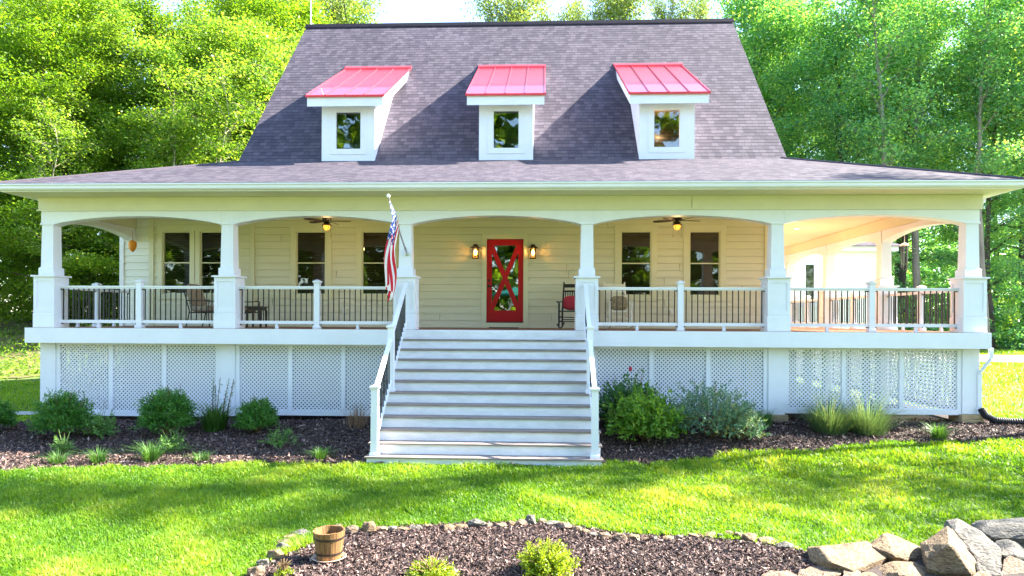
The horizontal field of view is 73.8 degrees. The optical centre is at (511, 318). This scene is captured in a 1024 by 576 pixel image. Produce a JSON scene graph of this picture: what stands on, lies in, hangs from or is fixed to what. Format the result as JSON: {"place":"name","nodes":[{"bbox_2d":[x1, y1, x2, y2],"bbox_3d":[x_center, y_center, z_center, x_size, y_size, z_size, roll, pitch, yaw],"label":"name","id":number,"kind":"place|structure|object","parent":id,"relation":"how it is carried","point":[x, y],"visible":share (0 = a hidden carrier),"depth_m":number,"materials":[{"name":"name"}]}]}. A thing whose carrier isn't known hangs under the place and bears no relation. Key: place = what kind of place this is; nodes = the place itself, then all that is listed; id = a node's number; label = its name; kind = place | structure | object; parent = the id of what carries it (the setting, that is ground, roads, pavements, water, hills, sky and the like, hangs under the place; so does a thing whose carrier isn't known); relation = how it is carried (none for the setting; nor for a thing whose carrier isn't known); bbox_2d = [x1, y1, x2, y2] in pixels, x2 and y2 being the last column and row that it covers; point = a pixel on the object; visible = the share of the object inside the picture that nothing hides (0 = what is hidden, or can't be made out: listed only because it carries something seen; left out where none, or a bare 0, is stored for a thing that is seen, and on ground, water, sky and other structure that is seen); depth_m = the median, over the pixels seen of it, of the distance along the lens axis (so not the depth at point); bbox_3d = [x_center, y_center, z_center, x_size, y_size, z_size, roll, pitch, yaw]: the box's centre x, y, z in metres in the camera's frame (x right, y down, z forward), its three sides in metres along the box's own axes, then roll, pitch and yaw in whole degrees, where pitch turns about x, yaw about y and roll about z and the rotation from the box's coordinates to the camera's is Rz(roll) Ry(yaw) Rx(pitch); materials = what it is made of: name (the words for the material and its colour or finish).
{"place":"outdoors","nodes":[
{"label":"outdoors","id":0,"kind":"place"},
{"bbox_2d":[0,317,120,377],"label":"woodland floor","id":1,"kind":"structure","parent":0,"point":[22,325],"depth_m":30.57,"materials":[{"name":"green plant"}]},
{"bbox_2d":[0,90,115,269],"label":"slender tree","id":2,"kind":"object","parent":1,"relation":"on","point":[66,143],"visible":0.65,"depth_m":30.46,"materials":[{"name":"green plant"}]},
{"bbox_2d":[0,264,118,326],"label":"undergrowth","id":3,"kind":"object","parent":1,"relation":"on","point":[24,314],"visible":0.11,"depth_m":38.16,"materials":[{"name":"green plant"}]},
{"bbox_2d":[0,319,120,388],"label":"undergrowth","id":4,"kind":"object","parent":1,"relation":"on","point":[8,367],"visible":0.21,"depth_m":27.47,"materials":[{"name":"green plant"}]},
{"bbox_2d":[0,0,138,308],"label":"broadleaf tree","id":5,"kind":"object","parent":1,"relation":"on","point":[2,201],"visible":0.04,"depth_m":40.25,"materials":[{"name":"green plant"}]},
{"bbox_2d":[3,0,145,312],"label":"broadleaf tree","id":6,"kind":"object","parent":1,"relation":"on","point":[101,133],"visible":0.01,"depth_m":46.62,"materials":[{"name":"green plant"}]},
{"bbox_2d":[0,0,159,306],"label":"broadleaf tree","id":7,"kind":"object","parent":1,"relation":"on","point":[48,57],"visible":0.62,"depth_m":33.49,"materials":[{"name":"green plant"}]},
{"bbox_2d":[0,0,165,303],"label":"broadleaf tree","id":8,"kind":"object","parent":1,"relation":"on","point":[88,38],"visible":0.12,"depth_m":37.21,"materials":[{"name":"green plant"}]},
{"bbox_2d":[34,0,234,284],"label":"broadleaf tree","id":9,"kind":"object","parent":1,"relation":"on","point":[138,9],"visible":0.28,"depth_m":36.22,"materials":[{"name":"green plant"}]},
{"bbox_2d":[67,0,273,299],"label":"broadleaf tree","id":10,"kind":"object","parent":1,"relation":"on","point":[212,41],"visible":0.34,"depth_m":34.68,"materials":[{"name":"green plant"}]},
{"bbox_2d":[111,55,235,218],"bbox_3d":[-16.170,-5.444,32.369,5.363,13.624,6.219,0,0,-16],"label":"slender tree","id":11,"kind":"object","parent":1,"relation":"on","point":[187,157],"visible":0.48,"depth_m":32.34,"materials":[{"name":"green plant"}]},
{"bbox_2d":[161,0,236,112],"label":"broadleaf tree","id":12,"kind":"object","parent":1,"relation":"on","point":[185,4],"visible":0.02,"depth_m":54.13,"materials":[{"name":"green plant"}]},
{"bbox_2d":[160,43,270,163],"bbox_3d":[-13.692,-5.352,32.032,6.547,14.341,5.645,0,0,-21],"label":"slender tree","id":13,"kind":"object","parent":1,"relation":"on","point":[242,109],"visible":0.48,"depth_m":31.57,"materials":[{"name":"green plant"}]},
{"bbox_2d":[137,0,344,160],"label":"broadleaf tree","id":14,"kind":"object","parent":1,"relation":"on","point":[262,7],"visible":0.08,"depth_m":41.16,"materials":[{"name":"green plant"}]},
{"bbox_2d":[166,0,334,160],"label":"broadleaf tree","id":15,"kind":"object","parent":1,"relation":"on","point":[221,4],"visible":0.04,"depth_m":43.87,"materials":[{"name":"green plant"}]},
{"bbox_2d":[211,15,300,160],"bbox_3d":[-10.949,-5.838,33.517,7.529,16.492,6.492,0,0,-35],"label":"slender tree","id":16,"kind":"object","parent":1,"relation":"on","point":[268,80],"visible":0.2,"depth_m":32.62,"materials":[{"name":"green plant"}]},
{"bbox_2d":[222,8,330,136],"bbox_3d":[-12.329,-7.581,37.951,10.795,18.974,10.608,0,0,-11],"label":"broadleaf tree","id":17,"kind":"object","parent":1,"relation":"on","point":[256,43],"visible":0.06,"depth_m":36.04,"materials":[{"name":"green plant"}]},
{"bbox_2d":[318,0,392,23],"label":"tall tree","id":18,"kind":"object","parent":1,"relation":"on","point":[334,8],"visible":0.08,"depth_m":47.14,"materials":[{"name":"green plant"}]},
{"bbox_2d":[330,1,389,23],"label":"broadleaf tree","id":19,"kind":"object","parent":1,"relation":"on","point":[362,17],"depth_m":46.24,"materials":[{"name":"green plant"}]},
{"bbox_2d":[0,328,1023,575],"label":"ground","id":20,"kind":"structure","parent":0,"point":[654,462],"depth_m":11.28,"materials":[{"name":"green plant"}]},
{"bbox_2d":[364,331,603,466],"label":"porch stairs","id":21,"kind":"structure","parent":20,"relation":"on","point":[538,409],"depth_m":12.48,"materials":[{"name":"paint"}]},
{"bbox_2d":[369,283,407,455],"bbox_3d":[-2.255,0.784,12.769,0.159,3.030,2.678,0,0,2],"label":"stair railing","id":22,"kind":"object","parent":21,"relation":"on","point":[386,371],"visible":1,"depth_m":12.46,"materials":[{"name":"white paint"}]},
{"bbox_2d":[584,284,599,458],"bbox_3d":[1.437,0.802,12.609,0.159,3.030,2.678,0,0,2],"label":"stair railing","id":23,"kind":"object","parent":21,"relation":"on","point":[592,390],"visible":1,"depth_m":11.85,"materials":[{"name":"white paint"}]},
{"bbox_2d":[0,18,1023,423],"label":"house","id":24,"kind":"structure","parent":20,"relation":"on","point":[504,146],"depth_m":16.88,"materials":[{"name":"beige"}]},
{"bbox_2d":[69,283,130,326],"bbox_3d":[-9.830,-0.337,16.160,0.159,1.040,2.500,0,0,2],"label":"porch railing","id":25,"kind":"object","parent":24,"relation":"on","point":[96,303],"visible":0.5,"depth_m":16.10,"materials":[{"name":"white paint"}]},
{"bbox_2d":[60,279,213,327],"bbox_3d":[-7.947,-0.328,14.577,3.470,1.040,0.159,0,0,2],"label":"porch railing","id":26,"kind":"object","parent":24,"relation":"on","point":[140,321],"visible":0.9,"depth_m":14.55,"materials":[{"name":"white paint"}]},
{"bbox_2d":[157,225,194,298],"bbox_3d":[-8.589,-1.446,17.525,0.980,1.890,0.165,0,0,2],"label":"window","id":27,"kind":"structure","parent":24,"relation":"in","point":[182,275],"depth_m":17.51,"materials":[{"name":"beige paint"}]},
{"bbox_2d":[182,284,213,326],"bbox_3d":[-7.265,-0.313,16.092,0.775,1.024,0.607,0,0,12],"label":"patio chair","id":28,"kind":"object","parent":24,"relation":"on","point":[198,301],"visible":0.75,"depth_m":15.90,"materials":[{"name":"brown metal"}]},
{"bbox_2d":[195,225,221,298],"bbox_3d":[-7.610,-1.442,17.483,0.980,1.890,0.165,0,0,2],"label":"window","id":29,"kind":"structure","parent":24,"relation":"in","point":[202,277],"depth_m":17.49,"materials":[{"name":"beige paint"}]},
{"bbox_2d":[289,225,331,299],"bbox_3d":[-5.103,-1.430,17.374,1.070,1.890,0.165,0,0,2],"label":"window","id":30,"kind":"structure","parent":24,"relation":"in","point":[306,241],"depth_m":17.34,"materials":[{"name":"beige paint"}]},
{"bbox_2d":[239,280,392,328],"bbox_3d":[-4.110,-0.310,14.411,3.350,1.040,0.159,0,0,2],"label":"porch railing","id":31,"kind":"object","parent":24,"relation":"on","point":[317,288],"visible":0.91,"depth_m":14.39,"materials":[{"name":"white paint"}]},
{"bbox_2d":[356,225,397,299],"bbox_3d":[-3.414,-1.421,17.301,1.070,1.890,0.165,0,0,2],"label":"window","id":32,"kind":"structure","parent":24,"relation":"in","point":[368,237],"depth_m":17.28,"materials":[{"name":"beige paint"}]},
{"bbox_2d":[384,194,408,300],"bbox_3d":[-2.316,-1.332,13.479,0.239,2.018,1.439,0,0,5],"label":"flag","id":33,"kind":"object","parent":24,"relation":"attached to","point":[390,266],"visible":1,"depth_m":13.13,"materials":[{"name":"fabric"}]},
{"bbox_2d":[486,239,523,321],"bbox_3d":[-0.177,-0.961,17.112,0.920,2.060,0.104,0,0,2],"label":"door","id":34,"kind":"structure","parent":24,"relation":"in","point":[504,256],"depth_m":17.13,"materials":[{"name":"red paint"}]},
{"bbox_2d":[556,282,574,328],"bbox_3d":[1.413,-0.331,16.163,0.625,1.128,0.895,0,0,14],"label":"rocking chair","id":35,"kind":"object","parent":24,"relation":"on","point":[558,302],"visible":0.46,"depth_m":16.36,"materials":[{"name":"black wood"}]},
{"bbox_2d":[603,282,633,328],"bbox_3d":[2.489,-0.326,16.067,0.625,1.128,0.895,0,0,-6],"label":"rocking chair","id":36,"kind":"object","parent":24,"relation":"on","point":[609,301],"visible":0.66,"depth_m":16.21,"materials":[{"name":"brown wood"}]},
{"bbox_2d":[615,225,657,300],"bbox_3d":[3.085,-1.390,17.020,1.060,1.890,0.165,0,0,2],"label":"window","id":37,"kind":"structure","parent":24,"relation":"in","point":[633,243],"depth_m":17.05,"materials":[{"name":"beige paint"}]},
{"bbox_2d":[598,280,764,330],"bbox_3d":[3.473,-0.273,14.083,3.430,1.040,0.159,0,0,2],"label":"porch railing","id":38,"kind":"object","parent":24,"relation":"on","point":[680,289],"visible":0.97,"depth_m":14.05,"materials":[{"name":"white paint"}]},
{"bbox_2d":[683,225,726,300],"bbox_3d":[4.773,-1.382,16.947,1.060,1.890,0.165,0,0,2],"label":"window","id":39,"kind":"structure","parent":24,"relation":"in","point":[704,258],"depth_m":16.98,"materials":[{"name":"beige paint"}]},
{"bbox_2d":[791,295,817,327],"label":"porch railing","id":40,"kind":"object","parent":24,"relation":"on","point":[809,310],"visible":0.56,"depth_m":22.16,"materials":[{"name":"white paint"}]},
{"bbox_2d":[831,291,866,328],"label":"porch railing","id":41,"kind":"object","parent":24,"relation":"on","point":[856,297],"visible":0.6,"depth_m":18.93,"materials":[{"name":"white paint"}]},
{"bbox_2d":[791,281,958,331],"bbox_3d":[7.324,-0.255,13.917,3.420,1.040,0.159,0,0,2],"label":"porch railing","id":42,"kind":"object","parent":24,"relation":"on","point":[871,289],"visible":0.95,"depth_m":13.89,"materials":[{"name":"white paint"}]},
{"bbox_2d":[886,285,950,331],"bbox_3d":[9.321,-0.245,15.547,0.159,1.040,3.000,0,0,2],"label":"porch railing","id":43,"kind":"object","parent":24,"relation":"on","point":[921,307],"visible":0.59,"depth_m":15.49,"materials":[{"name":"white paint"}]},
{"bbox_2d":[978,407,1023,424],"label":"drain pipe","id":44,"kind":"object","parent":24,"relation":"attached to","point":[984,414],"visible":0.94,"depth_m":13.48,"materials":[{"name":"black plastic"}]},
{"bbox_2d":[0,402,1023,472],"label":"mulch bed","id":45,"kind":"object","parent":20,"relation":"on","point":[793,415],"visible":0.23,"depth_m":12.53,"materials":[{"name":"brown plant"}]},
{"bbox_2d":[0,395,20,426],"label":"evergreen shrub","id":46,"kind":"object","parent":45,"relation":"on","point":[7,414],"visible":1,"depth_m":13.39,"materials":[{"name":"green plant"}]},
{"bbox_2d":[24,387,99,437],"bbox_3d":[-8.495,1.783,12.941,1.198,1.029,1.190,0,0,9],"label":"evergreen shrub","id":47,"kind":"object","parent":45,"relation":"on","point":[64,412],"visible":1,"depth_m":12.74,"materials":[{"name":"green plant"}]},
{"bbox_2d":[76,406,120,439],"bbox_3d":[-7.818,1.918,12.979,0.735,0.760,0.698,0,0,1],"label":"nandina","id":48,"kind":"object","parent":45,"relation":"on","point":[98,429],"visible":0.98,"depth_m":12.87,"materials":[{"name":"green plant"}]},
{"bbox_2d":[125,440,192,462],"bbox_3d":[-5.880,2.212,11.412,2.149,0.397,1.420,0,0,28],"label":"grass tuft","id":49,"kind":"object","parent":45,"relation":"on","point":[150,454],"visible":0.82,"depth_m":11.42,"materials":[{"name":"green plant"}]},
{"bbox_2d":[128,384,199,434],"bbox_3d":[-6.664,1.768,13.141,1.192,1.035,1.220,0,0,26],"label":"evergreen shrub","id":50,"kind":"object","parent":45,"relation":"on","point":[156,414],"visible":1,"depth_m":12.94,"materials":[{"name":"green plant"}]},
{"bbox_2d":[152,422,190,452],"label":"weed","id":51,"kind":"object","parent":45,"relation":"on","point":[176,440],"visible":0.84,"depth_m":11.98,"materials":[{"name":"green plant"}]},
{"bbox_2d":[191,377,248,432],"bbox_3d":[-6.155,1.691,13.820,1.864,1.070,2.751,0,0,-16],"label":"daylily","id":52,"kind":"object","parent":45,"relation":"on","point":[216,419],"visible":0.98,"depth_m":13.40,"materials":[{"name":"green plant"}]},
{"bbox_2d":[230,393,280,432],"bbox_3d":[-4.975,1.850,13.258,0.946,0.815,0.926,0,0,-30],"label":"evergreen shrub","id":53,"kind":"object","parent":45,"relation":"on","point":[255,415],"visible":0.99,"depth_m":13.09,"materials":[{"name":"green plant"}]},
{"bbox_2d":[257,422,303,446],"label":"weed","id":54,"kind":"object","parent":45,"relation":"on","point":[280,440],"visible":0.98,"depth_m":12.28,"materials":[{"name":"green plant"}]},
{"bbox_2d":[333,403,369,429],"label":"dry perennial","id":55,"kind":"object","parent":45,"relation":"on","point":[360,423],"visible":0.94,"depth_m":13.46,"materials":[{"name":"brown plant"}]},
{"bbox_2d":[599,366,666,418],"bbox_3d":[2.364,1.552,13.402,1.596,1.229,1.548,0,0,-19],"label":"hibiscus","id":56,"kind":"object","parent":45,"relation":"on","point":[617,387],"visible":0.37,"depth_m":13.30,"materials":[{"name":"green plant"}]},
{"bbox_2d":[599,380,691,440],"bbox_3d":[2.446,1.696,12.559,1.822,1.158,1.663,0,0,-4],"label":"leafy perennial","id":57,"kind":"object","parent":45,"relation":"on","point":[640,417],"visible":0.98,"depth_m":12.21,"materials":[{"name":"green plant"}]},
{"bbox_2d":[666,374,767,437],"bbox_3d":[3.697,1.647,12.634,2.021,1.183,2.084,0,0,-23],"label":"rue bush","id":58,"kind":"object","parent":45,"relation":"on","point":[726,406],"visible":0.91,"depth_m":12.30,"materials":[{"name":"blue plant"}]},
{"bbox_2d":[706,402,771,439],"bbox_3d":[4.166,1.886,12.518,1.093,0.738,1.166,0,0,27],"label":"rue bush","id":59,"kind":"object","parent":45,"relation":"on","point":[740,435],"visible":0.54,"depth_m":12.30,"materials":[{"name":"green plant"}]},
{"bbox_2d":[771,381,894,434],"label":"ornamental grass","id":60,"kind":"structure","parent":45,"relation":"on","point":[828,421],"depth_m":12.86,"materials":[{"name":"green plant"}]},
{"bbox_2d":[758,379,971,435],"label":"ornamental grass","id":61,"kind":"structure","parent":45,"relation":"on","point":[876,424],"depth_m":12.81,"materials":[{"name":"green plant"}]},
{"bbox_2d":[894,422,965,440],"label":"grass tuft","id":62,"kind":"object","parent":45,"relation":"on","point":[939,432],"visible":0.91,"depth_m":12.56,"materials":[{"name":"green plant"}]},
{"bbox_2d":[0,348,1023,419],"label":"grass","id":63,"kind":"structure","parent":20,"relation":"on","point":[20,390],"depth_m":20.38,"materials":[{"name":"green plant"}]},
{"bbox_2d":[233,519,1023,575],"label":"mulch bed","id":64,"kind":"object","parent":20,"relation":"on","point":[876,571],"visible":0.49,"depth_m":6.99,"materials":[{"name":"brown plant"}]},
{"bbox_2d":[311,552,345,563],"bbox_3d":[-1.846,2.408,6.886,0.344,0.036,0.344,0,0,2],"label":"saucer","id":65,"kind":"object","parent":64,"relation":"on","point":[313,557],"visible":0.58,"depth_m":6.81,"materials":[{"name":"ceramic"}]},
{"bbox_2d":[313,525,344,561],"bbox_3d":[-1.845,2.268,6.886,0.320,0.288,0.320,0,0,2],"label":"wooden bucket","id":66,"kind":"object","parent":65,"relation":"on","point":[328,541],"visible":0.99,"depth_m":6.78,"materials":[{"name":"brown wood"}]},
{"bbox_2d":[404,551,461,575],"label":"dwarf shrub","id":67,"kind":"object","parent":64,"relation":"on","point":[432,567],"visible":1,"depth_m":6.30,"materials":[{"name":"yellow plant"}]},
{"bbox_2d":[515,530,580,575],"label":"dwarf shrub","id":68,"kind":"object","parent":64,"relation":"on","point":[548,557],"visible":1,"depth_m":6.44,"materials":[{"name":"yellow plant"}]},
{"bbox_2d":[805,565,841,575],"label":"boulder","id":69,"kind":"object","parent":64,"relation":"on","point":[818,570],"visible":0.56,"depth_m":6.53,"materials":[{"name":"stone"}]},
{"bbox_2d":[807,541,886,572],"bbox_3d":[3.398,2.445,7.024,1.064,0.293,0.682,0,0,-37],"label":"boulder","id":70,"kind":"object","parent":64,"relation":"on","point":[862,556],"visible":0.73,"depth_m":6.79,"materials":[{"name":"beige stone"}]},
{"bbox_2d":[871,533,921,561],"bbox_3d":[4.091,2.452,7.211,0.825,0.292,0.468,0,0,-31],"label":"boulder","id":71,"kind":"object","parent":64,"relation":"on","point":[891,547],"visible":0.56,"depth_m":7.04,"materials":[{"name":"beige stone"}]},
{"bbox_2d":[879,561,926,575],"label":"boulder","id":72,"kind":"object","parent":64,"relation":"on","point":[899,568],"visible":0.77,"depth_m":6.59,"materials":[{"name":"beige stone"}]},
{"bbox_2d":[920,526,975,575],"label":"boulder","id":73,"kind":"object","parent":64,"relation":"on","point":[945,551],"visible":0.92,"depth_m":6.59,"materials":[{"name":"beige stone"}]},
{"bbox_2d":[944,518,1002,575],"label":"boulder","id":74,"kind":"object","parent":64,"relation":"on","point":[983,549],"visible":0.69,"depth_m":6.92,"materials":[{"name":"grey stone"}]},
{"bbox_2d":[971,517,1023,546],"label":"boulder","id":75,"kind":"object","parent":64,"relation":"on","point":[995,530],"visible":0.49,"depth_m":7.35,"materials":[{"name":"grey stone"}]},
{"bbox_2d":[995,539,1023,562],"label":"boulder","id":76,"kind":"object","parent":64,"relation":"on","point":[1008,547],"visible":0.36,"depth_m":7.03,"materials":[{"name":"grey stone"}]},
{"bbox_2d":[1002,555,1023,573],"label":"boulder","id":77,"kind":"object","parent":64,"relation":"on","point":[1012,565],"visible":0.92,"depth_m":6.68,"materials":[{"name":"stone"}]},
{"bbox_2d":[784,242,900,363],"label":"garage wing","id":78,"kind":"structure","parent":20,"relation":"on","point":[855,265],"depth_m":28.42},
{"bbox_2d":[801,261,817,306],"bbox_3d":[12.461,-1.410,28.769,0.800,2.200,0.640,0,0,2],"label":"window","id":79,"kind":"structure","parent":78,"relation":"in","point":[809,269],"depth_m":28.46,"materials":[{"name":"white paint"}]},
{"bbox_2d":[785,0,962,168],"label":"tall trunk tree","id":80,"kind":"object","parent":20,"relation":"on","point":[869,92],"visible":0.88,"depth_m":40.14,"materials":[{"name":"green plant"}]},
{"bbox_2d":[842,0,1012,327],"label":"tall trunk tree","id":81,"kind":"object","parent":20,"relation":"on","point":[916,261],"visible":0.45,"depth_m":41.20,"materials":[{"name":"green plant"}]},
{"bbox_2d":[898,0,1023,350],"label":"tall trunk tree","id":82,"kind":"object","parent":20,"relation":"on","point":[959,16],"visible":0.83,"depth_m":39.51,"materials":[{"name":"green plant"}]},
{"bbox_2d":[938,0,1023,176],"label":"tall trunk tree","id":83,"kind":"object","parent":20,"relation":"on","point":[1017,68],"visible":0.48,"depth_m":39.59,"materials":[{"name":"green plant"}]},
{"bbox_2d":[0,0,1023,311],"label":"sky","id":84,"kind":"structure","parent":0,"point":[404,11],"materials":[{"name":"white"}]},
{"bbox_2d":[897,355,1023,361],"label":"driveway","id":85,"kind":"structure","parent":0,"point":[1007,358],"depth_m":32.73,"materials":[{"name":"grey concrete"}]},
{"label":"woodland floor","id":86,"kind":"structure","parent":0,"visible":0},
{"bbox_2d":[453,0,551,21],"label":"tall tree","id":87,"kind":"object","parent":86,"relation":"on","point":[518,11],"visible":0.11,"depth_m":54.44,"materials":[{"name":"green plant"}]},
{"bbox_2d":[522,0,588,20],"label":"tall tree","id":88,"kind":"object","parent":86,"relation":"on","point":[546,17],"visible":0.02,"depth_m":59.50,"materials":[{"name":"green plant"}]},
{"bbox_2d":[562,0,616,20],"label":"tall tree","id":89,"kind":"object","parent":86,"relation":"on","point":[575,17],"visible":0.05,"depth_m":57.16,"materials":[{"name":"green plant"}]},
{"bbox_2d":[567,0,655,20],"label":"tall tree","id":90,"kind":"object","parent":86,"relation":"on","point":[623,9],"visible":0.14,"depth_m":54.41,"materials":[{"name":"green plant"}]},
{"bbox_2d":[644,0,709,18],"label":"tall tree","id":91,"kind":"object","parent":86,"relation":"on","point":[657,8],"visible":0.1,"depth_m":55.92,"materials":[{"name":"green plant"}]},
{"bbox_2d":[695,0,863,157],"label":"woodland tree","id":92,"kind":"object","parent":86,"relation":"on","point":[741,22],"visible":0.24,"depth_m":44.20,"materials":[{"name":"green plant"}]},
{"bbox_2d":[697,0,903,160],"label":"woodland tree","id":93,"kind":"object","parent":86,"relation":"on","point":[765,36],"visible":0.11,"depth_m":45.85,"materials":[{"name":"green plant"}]},
{"bbox_2d":[750,0,932,274],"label":"woodland tree","id":94,"kind":"object","parent":86,"relation":"on","point":[849,147],"visible":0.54,"depth_m":41.99,"materials":[{"name":"green plant"}]},
{"bbox_2d":[813,0,976,322],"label":"woodland tree","id":95,"kind":"object","parent":86,"relation":"on","point":[902,276],"visible":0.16,"depth_m":43.72,"materials":[{"name":"green plant"}]},
{"bbox_2d":[862,44,961,329],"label":"woodland tree","id":96,"kind":"object","parent":86,"relation":"on","point":[925,242],"visible":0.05,"depth_m":60.95,"materials":[{"name":"green plant"}]},
{"bbox_2d":[839,0,985,297],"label":"woodland tree","id":97,"kind":"object","parent":86,"relation":"on","point":[920,259],"visible":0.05,"depth_m":50.43,"materials":[{"name":"green plant"}]},
{"bbox_2d":[892,206,1018,330],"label":"woods","id":98,"kind":"object","parent":86,"relation":"on","point":[944,280],"visible":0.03,"depth_m":76.09,"materials":[{"name":"green plant"}]},
{"bbox_2d":[892,257,1023,350],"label":"undergrowth","id":99,"kind":"object","parent":86,"relation":"on","point":[1005,333],"visible":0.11,"depth_m":42.60,"materials":[{"name":"green plant"}]},
{"bbox_2d":[900,3,1022,248],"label":"woodland tree","id":100,"kind":"object","parent":86,"relation":"on","point":[950,237],"visible":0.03,"depth_m":53.29,"materials":[{"name":"green plant"}]},
{"bbox_2d":[903,0,1023,348],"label":"woodland tree","id":101,"kind":"object","parent":86,"relation":"on","point":[989,216],"visible":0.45,"depth_m":41.31,"materials":[{"name":"green plant"}]},
{"bbox_2d":[936,0,1023,342],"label":"woodland tree","id":102,"kind":"object","parent":86,"relation":"on","point":[1018,255],"visible":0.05,"depth_m":44.63,"materials":[{"name":"green plant"}]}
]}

